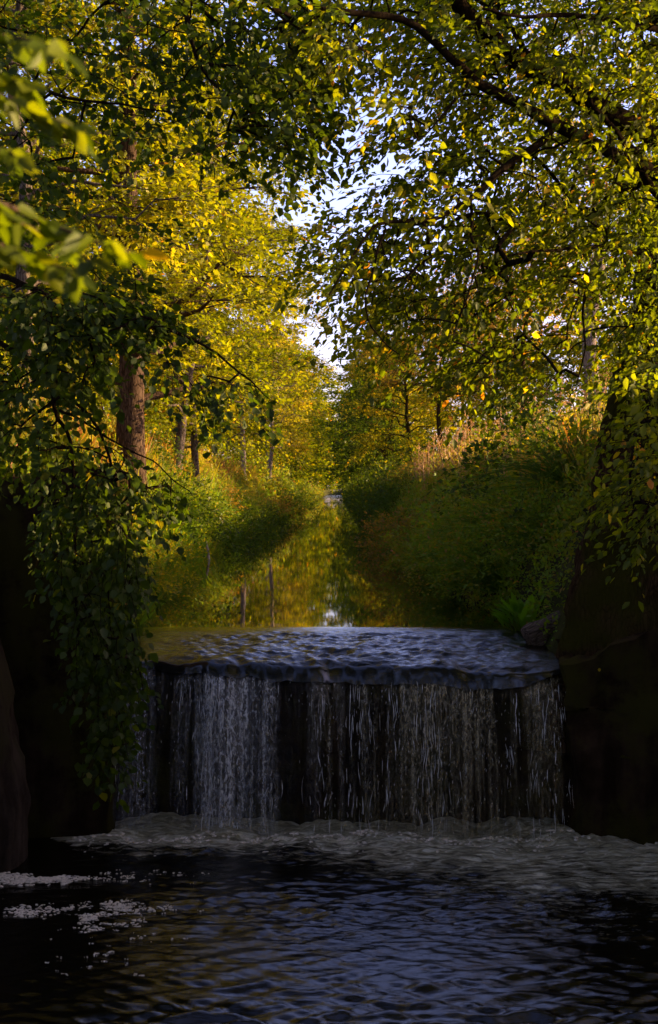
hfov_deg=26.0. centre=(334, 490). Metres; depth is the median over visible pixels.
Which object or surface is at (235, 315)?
oak tree
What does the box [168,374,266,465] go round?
understorey tree
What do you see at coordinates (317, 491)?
undergrowth
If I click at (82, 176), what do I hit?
lime tree
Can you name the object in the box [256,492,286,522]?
bank bush
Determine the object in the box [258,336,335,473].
tree
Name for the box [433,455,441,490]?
dry stalk
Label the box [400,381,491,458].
understorey tree
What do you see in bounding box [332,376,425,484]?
tree
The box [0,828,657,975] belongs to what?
floating foam
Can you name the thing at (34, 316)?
understorey tree
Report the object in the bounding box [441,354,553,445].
understorey tree
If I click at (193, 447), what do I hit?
maple tree
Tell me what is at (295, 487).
bank bush
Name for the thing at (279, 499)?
bank bush
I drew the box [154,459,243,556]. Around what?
bank bush
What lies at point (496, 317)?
hazel tree
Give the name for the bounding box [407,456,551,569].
bank bush
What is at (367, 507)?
bank bush
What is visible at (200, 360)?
understorey tree
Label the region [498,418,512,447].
dry stalk
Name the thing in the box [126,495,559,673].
canal water
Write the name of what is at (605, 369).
understorey tree
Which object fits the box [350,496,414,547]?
bank bush
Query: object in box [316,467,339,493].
tree
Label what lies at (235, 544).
bank bush
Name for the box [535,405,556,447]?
balsam plant
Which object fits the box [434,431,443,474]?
dry stalk
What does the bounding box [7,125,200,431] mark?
tree
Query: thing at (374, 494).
bank bush
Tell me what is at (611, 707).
headwall
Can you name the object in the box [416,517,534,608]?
bank bush
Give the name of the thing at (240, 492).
bank bush
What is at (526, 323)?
hazel tree
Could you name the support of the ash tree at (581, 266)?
on the ground at (560, 625)
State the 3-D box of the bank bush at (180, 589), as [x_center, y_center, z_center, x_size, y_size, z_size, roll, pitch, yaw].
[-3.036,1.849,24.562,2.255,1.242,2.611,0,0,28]
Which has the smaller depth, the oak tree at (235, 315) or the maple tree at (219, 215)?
the maple tree at (219, 215)
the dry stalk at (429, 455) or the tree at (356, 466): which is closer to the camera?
the dry stalk at (429, 455)
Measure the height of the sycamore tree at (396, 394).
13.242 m
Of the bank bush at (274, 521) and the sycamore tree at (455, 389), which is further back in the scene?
the sycamore tree at (455, 389)
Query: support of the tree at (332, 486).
on the ground at (560, 625)
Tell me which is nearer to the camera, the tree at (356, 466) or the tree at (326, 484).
the tree at (356, 466)
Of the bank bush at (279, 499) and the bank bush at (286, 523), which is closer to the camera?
the bank bush at (286, 523)
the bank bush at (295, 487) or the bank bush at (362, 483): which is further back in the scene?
the bank bush at (295, 487)
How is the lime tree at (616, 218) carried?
on the ground at (560, 625)
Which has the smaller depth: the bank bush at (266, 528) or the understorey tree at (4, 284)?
the understorey tree at (4, 284)
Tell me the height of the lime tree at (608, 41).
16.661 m
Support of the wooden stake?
on the ground at (560, 625)
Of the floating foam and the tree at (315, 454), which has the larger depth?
the tree at (315, 454)
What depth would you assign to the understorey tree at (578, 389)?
71.13 m
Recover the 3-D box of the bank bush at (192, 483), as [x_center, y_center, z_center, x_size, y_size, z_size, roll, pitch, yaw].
[-4.054,0.217,34.961,3.815,2.628,3.657,0,0,13]
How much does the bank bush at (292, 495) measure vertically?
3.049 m
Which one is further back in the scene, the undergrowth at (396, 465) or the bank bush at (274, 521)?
the undergrowth at (396, 465)
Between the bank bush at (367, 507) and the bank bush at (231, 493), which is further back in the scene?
the bank bush at (367, 507)
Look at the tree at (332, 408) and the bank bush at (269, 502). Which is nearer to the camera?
the bank bush at (269, 502)
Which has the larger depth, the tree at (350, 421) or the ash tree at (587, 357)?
the tree at (350, 421)
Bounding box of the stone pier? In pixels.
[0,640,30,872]
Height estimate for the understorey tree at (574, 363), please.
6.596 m
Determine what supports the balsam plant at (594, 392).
on the ground at (560, 625)
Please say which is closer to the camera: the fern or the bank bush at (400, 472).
the fern
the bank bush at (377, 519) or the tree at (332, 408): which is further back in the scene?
the tree at (332, 408)
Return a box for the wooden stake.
[205,543,209,559]
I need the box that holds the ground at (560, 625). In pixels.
[0,452,590,736]
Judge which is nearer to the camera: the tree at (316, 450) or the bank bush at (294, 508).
the bank bush at (294, 508)
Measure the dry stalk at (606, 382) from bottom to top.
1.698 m
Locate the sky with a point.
(339, 205)
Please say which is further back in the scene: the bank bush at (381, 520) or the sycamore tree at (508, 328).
the sycamore tree at (508, 328)
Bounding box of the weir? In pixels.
[116,669,557,825]
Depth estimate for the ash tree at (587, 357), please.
34.88 m
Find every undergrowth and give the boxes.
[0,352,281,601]
[211,440,324,516]
[342,433,453,519]
[373,396,605,645]
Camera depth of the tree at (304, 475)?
129.90 m
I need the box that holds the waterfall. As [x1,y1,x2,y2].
[115,661,573,839]
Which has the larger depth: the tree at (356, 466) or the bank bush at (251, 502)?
the tree at (356, 466)
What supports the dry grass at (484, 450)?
on the ground at (560, 625)
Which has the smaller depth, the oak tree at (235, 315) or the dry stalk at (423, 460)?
the dry stalk at (423, 460)
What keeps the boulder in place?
on the ground at (560, 625)
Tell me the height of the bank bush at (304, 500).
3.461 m
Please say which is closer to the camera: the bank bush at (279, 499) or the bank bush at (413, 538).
the bank bush at (413, 538)
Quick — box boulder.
[520,611,560,645]
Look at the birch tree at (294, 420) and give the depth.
115.54 m
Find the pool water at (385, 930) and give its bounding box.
[0,812,657,1023]
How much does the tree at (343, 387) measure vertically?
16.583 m
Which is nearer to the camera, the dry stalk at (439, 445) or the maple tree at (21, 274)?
the maple tree at (21, 274)
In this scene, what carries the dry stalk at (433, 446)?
on the ground at (560, 625)
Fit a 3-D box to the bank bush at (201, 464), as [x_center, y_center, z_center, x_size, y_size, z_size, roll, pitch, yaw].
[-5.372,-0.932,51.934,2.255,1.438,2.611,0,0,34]
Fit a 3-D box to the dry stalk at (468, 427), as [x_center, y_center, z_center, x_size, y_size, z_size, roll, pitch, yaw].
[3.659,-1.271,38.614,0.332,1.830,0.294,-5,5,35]
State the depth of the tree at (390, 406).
114.76 m
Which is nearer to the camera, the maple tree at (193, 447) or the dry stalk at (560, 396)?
the dry stalk at (560, 396)
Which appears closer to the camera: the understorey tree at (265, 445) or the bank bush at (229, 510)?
the bank bush at (229, 510)
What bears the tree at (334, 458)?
on the ground at (560, 625)
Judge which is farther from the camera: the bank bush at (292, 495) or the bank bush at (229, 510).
the bank bush at (292, 495)
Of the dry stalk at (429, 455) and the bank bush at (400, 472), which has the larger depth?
the bank bush at (400, 472)
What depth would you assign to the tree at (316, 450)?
202.63 m
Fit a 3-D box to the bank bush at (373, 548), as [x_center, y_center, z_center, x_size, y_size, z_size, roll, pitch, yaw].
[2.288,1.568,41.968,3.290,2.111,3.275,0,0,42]
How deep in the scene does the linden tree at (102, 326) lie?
12.65 m
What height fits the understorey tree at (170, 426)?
6.596 m
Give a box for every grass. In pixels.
[0,382,299,624]
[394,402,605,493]
[411,421,593,480]
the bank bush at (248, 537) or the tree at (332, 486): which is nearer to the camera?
the bank bush at (248, 537)
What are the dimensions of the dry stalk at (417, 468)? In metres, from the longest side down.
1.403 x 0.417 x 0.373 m
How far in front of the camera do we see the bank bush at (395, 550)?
31.48 m
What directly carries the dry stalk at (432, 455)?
on the ground at (560, 625)
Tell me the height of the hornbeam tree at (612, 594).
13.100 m
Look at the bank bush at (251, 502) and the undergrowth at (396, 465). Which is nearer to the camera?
the bank bush at (251, 502)
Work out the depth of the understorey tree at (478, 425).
81.19 m
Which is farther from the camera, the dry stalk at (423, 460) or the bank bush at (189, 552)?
the dry stalk at (423, 460)
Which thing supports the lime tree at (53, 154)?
on the ground at (560, 625)
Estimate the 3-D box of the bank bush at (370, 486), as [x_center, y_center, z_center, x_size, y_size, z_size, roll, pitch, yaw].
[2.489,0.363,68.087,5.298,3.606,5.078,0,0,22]
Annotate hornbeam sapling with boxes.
[0,33,169,303]
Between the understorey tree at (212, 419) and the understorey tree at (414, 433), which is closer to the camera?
the understorey tree at (212, 419)
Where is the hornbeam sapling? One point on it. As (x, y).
(33, 51)
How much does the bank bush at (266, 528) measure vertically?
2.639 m
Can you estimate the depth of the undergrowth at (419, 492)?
21.20 m
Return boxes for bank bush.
[108,418,193,471]
[132,514,199,606]
[145,566,225,599]
[146,447,242,533]
[153,521,224,585]
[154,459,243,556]
[166,475,238,522]
[187,449,219,480]
[195,488,241,523]
[197,510,261,554]
[209,480,245,508]
[217,494,275,546]
[225,481,258,508]
[226,466,259,496]
[228,488,266,522]
[232,493,282,538]
[245,496,296,532]
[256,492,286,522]
[257,494,280,512]
[257,499,297,528]
[262,490,297,516]
[270,480,304,518]
[281,479,319,515]
[285,477,326,512]
[285,494,306,516]
[329,455,394,509]
[331,462,417,533]
[336,460,407,522]
[338,466,398,512]
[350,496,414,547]
[350,509,420,554]
[354,502,408,539]
[354,507,424,560]
[355,491,450,569]
[364,477,393,512]
[378,496,461,575]
[384,452,434,488]
[385,500,474,574]
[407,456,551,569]
[411,338,608,520]
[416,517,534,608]
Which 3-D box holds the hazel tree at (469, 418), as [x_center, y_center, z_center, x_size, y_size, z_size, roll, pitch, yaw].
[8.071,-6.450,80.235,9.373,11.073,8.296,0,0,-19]
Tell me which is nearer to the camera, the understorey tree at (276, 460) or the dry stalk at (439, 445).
the dry stalk at (439, 445)
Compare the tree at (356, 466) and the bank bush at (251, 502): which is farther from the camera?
the tree at (356, 466)
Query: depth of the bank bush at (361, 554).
38.11 m
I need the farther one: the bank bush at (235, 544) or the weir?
the bank bush at (235, 544)
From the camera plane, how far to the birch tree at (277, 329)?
75.63 m
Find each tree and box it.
[0,0,109,347]
[0,0,145,309]
[0,0,192,363]
[0,0,258,386]
[0,0,348,484]
[0,0,367,812]
[0,247,113,420]
[0,268,103,404]
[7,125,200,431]
[7,294,199,443]
[60,0,308,437]
[69,37,338,468]
[69,332,175,439]
[82,72,290,428]
[104,347,246,454]
[110,118,300,480]
[147,358,244,455]
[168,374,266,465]
[182,210,289,450]
[185,197,338,473]
[186,374,289,480]
[205,382,299,473]
[221,275,345,478]
[230,0,657,758]
[235,337,334,486]
[245,332,318,467]
[249,346,349,487]
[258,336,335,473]
[264,411,331,483]
[284,377,341,476]
[298,383,344,487]
[305,335,436,481]
[310,415,341,492]
[314,369,402,485]
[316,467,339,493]
[322,416,349,485]
[324,331,448,478]
[326,292,484,468]
[328,375,374,482]
[329,351,449,484]
[330,387,432,480]
[330,401,355,482]
[331,268,515,452]
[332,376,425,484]
[379,388,470,466]
[390,289,508,453]
[398,286,544,443]
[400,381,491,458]
[406,0,651,420]
[414,259,575,438]
[419,168,631,412]
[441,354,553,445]
[455,338,573,436]
[491,154,644,398]
[491,229,610,426]
[502,0,654,221]
[504,331,614,432]
[562,310,628,411]
[565,152,652,394]
[573,342,617,418]
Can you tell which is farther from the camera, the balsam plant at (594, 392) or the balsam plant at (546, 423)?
the balsam plant at (594, 392)
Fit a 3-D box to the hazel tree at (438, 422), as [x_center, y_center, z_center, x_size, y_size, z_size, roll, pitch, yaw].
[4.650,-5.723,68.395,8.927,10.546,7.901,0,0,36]
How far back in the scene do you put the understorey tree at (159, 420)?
42.27 m
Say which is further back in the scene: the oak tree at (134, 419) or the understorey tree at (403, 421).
the understorey tree at (403, 421)
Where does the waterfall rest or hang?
on the weir
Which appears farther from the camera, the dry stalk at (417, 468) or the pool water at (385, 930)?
the dry stalk at (417, 468)
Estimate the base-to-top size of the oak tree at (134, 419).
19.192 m
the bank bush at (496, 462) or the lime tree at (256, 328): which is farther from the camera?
the lime tree at (256, 328)
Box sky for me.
[0,0,657,490]
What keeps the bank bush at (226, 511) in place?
on the ground at (560, 625)
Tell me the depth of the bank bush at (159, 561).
22.07 m
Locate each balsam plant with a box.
[535,401,560,458]
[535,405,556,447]
[586,369,601,419]
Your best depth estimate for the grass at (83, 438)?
31.40 m
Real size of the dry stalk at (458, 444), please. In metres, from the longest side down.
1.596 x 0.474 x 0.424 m
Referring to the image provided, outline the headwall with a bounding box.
[553,628,657,844]
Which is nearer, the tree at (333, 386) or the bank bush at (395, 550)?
the bank bush at (395, 550)
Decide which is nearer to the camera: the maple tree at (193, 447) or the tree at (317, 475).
the maple tree at (193, 447)
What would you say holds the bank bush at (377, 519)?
on the ground at (560, 625)
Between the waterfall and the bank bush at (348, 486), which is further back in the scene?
the bank bush at (348, 486)
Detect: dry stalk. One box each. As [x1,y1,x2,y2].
[416,461,428,488]
[418,451,426,489]
[425,440,434,489]
[429,433,436,468]
[430,451,437,484]
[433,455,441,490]
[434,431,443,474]
[450,424,466,464]
[463,411,473,459]
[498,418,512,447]
[552,376,567,430]
[574,385,587,423]
[595,368,608,408]
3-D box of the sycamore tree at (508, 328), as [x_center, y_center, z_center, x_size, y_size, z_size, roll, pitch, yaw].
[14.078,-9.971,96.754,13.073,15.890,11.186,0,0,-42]
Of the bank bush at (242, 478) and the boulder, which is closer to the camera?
the boulder
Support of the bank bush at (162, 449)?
on the ground at (560, 625)
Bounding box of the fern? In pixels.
[492,592,542,630]
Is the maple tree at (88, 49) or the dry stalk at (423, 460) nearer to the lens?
the maple tree at (88, 49)
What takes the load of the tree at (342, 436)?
on the ground at (560, 625)
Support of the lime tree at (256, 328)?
on the ground at (560, 625)
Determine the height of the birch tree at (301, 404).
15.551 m
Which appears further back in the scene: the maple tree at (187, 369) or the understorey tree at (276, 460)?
the understorey tree at (276, 460)
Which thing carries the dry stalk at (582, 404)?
on the ground at (560, 625)

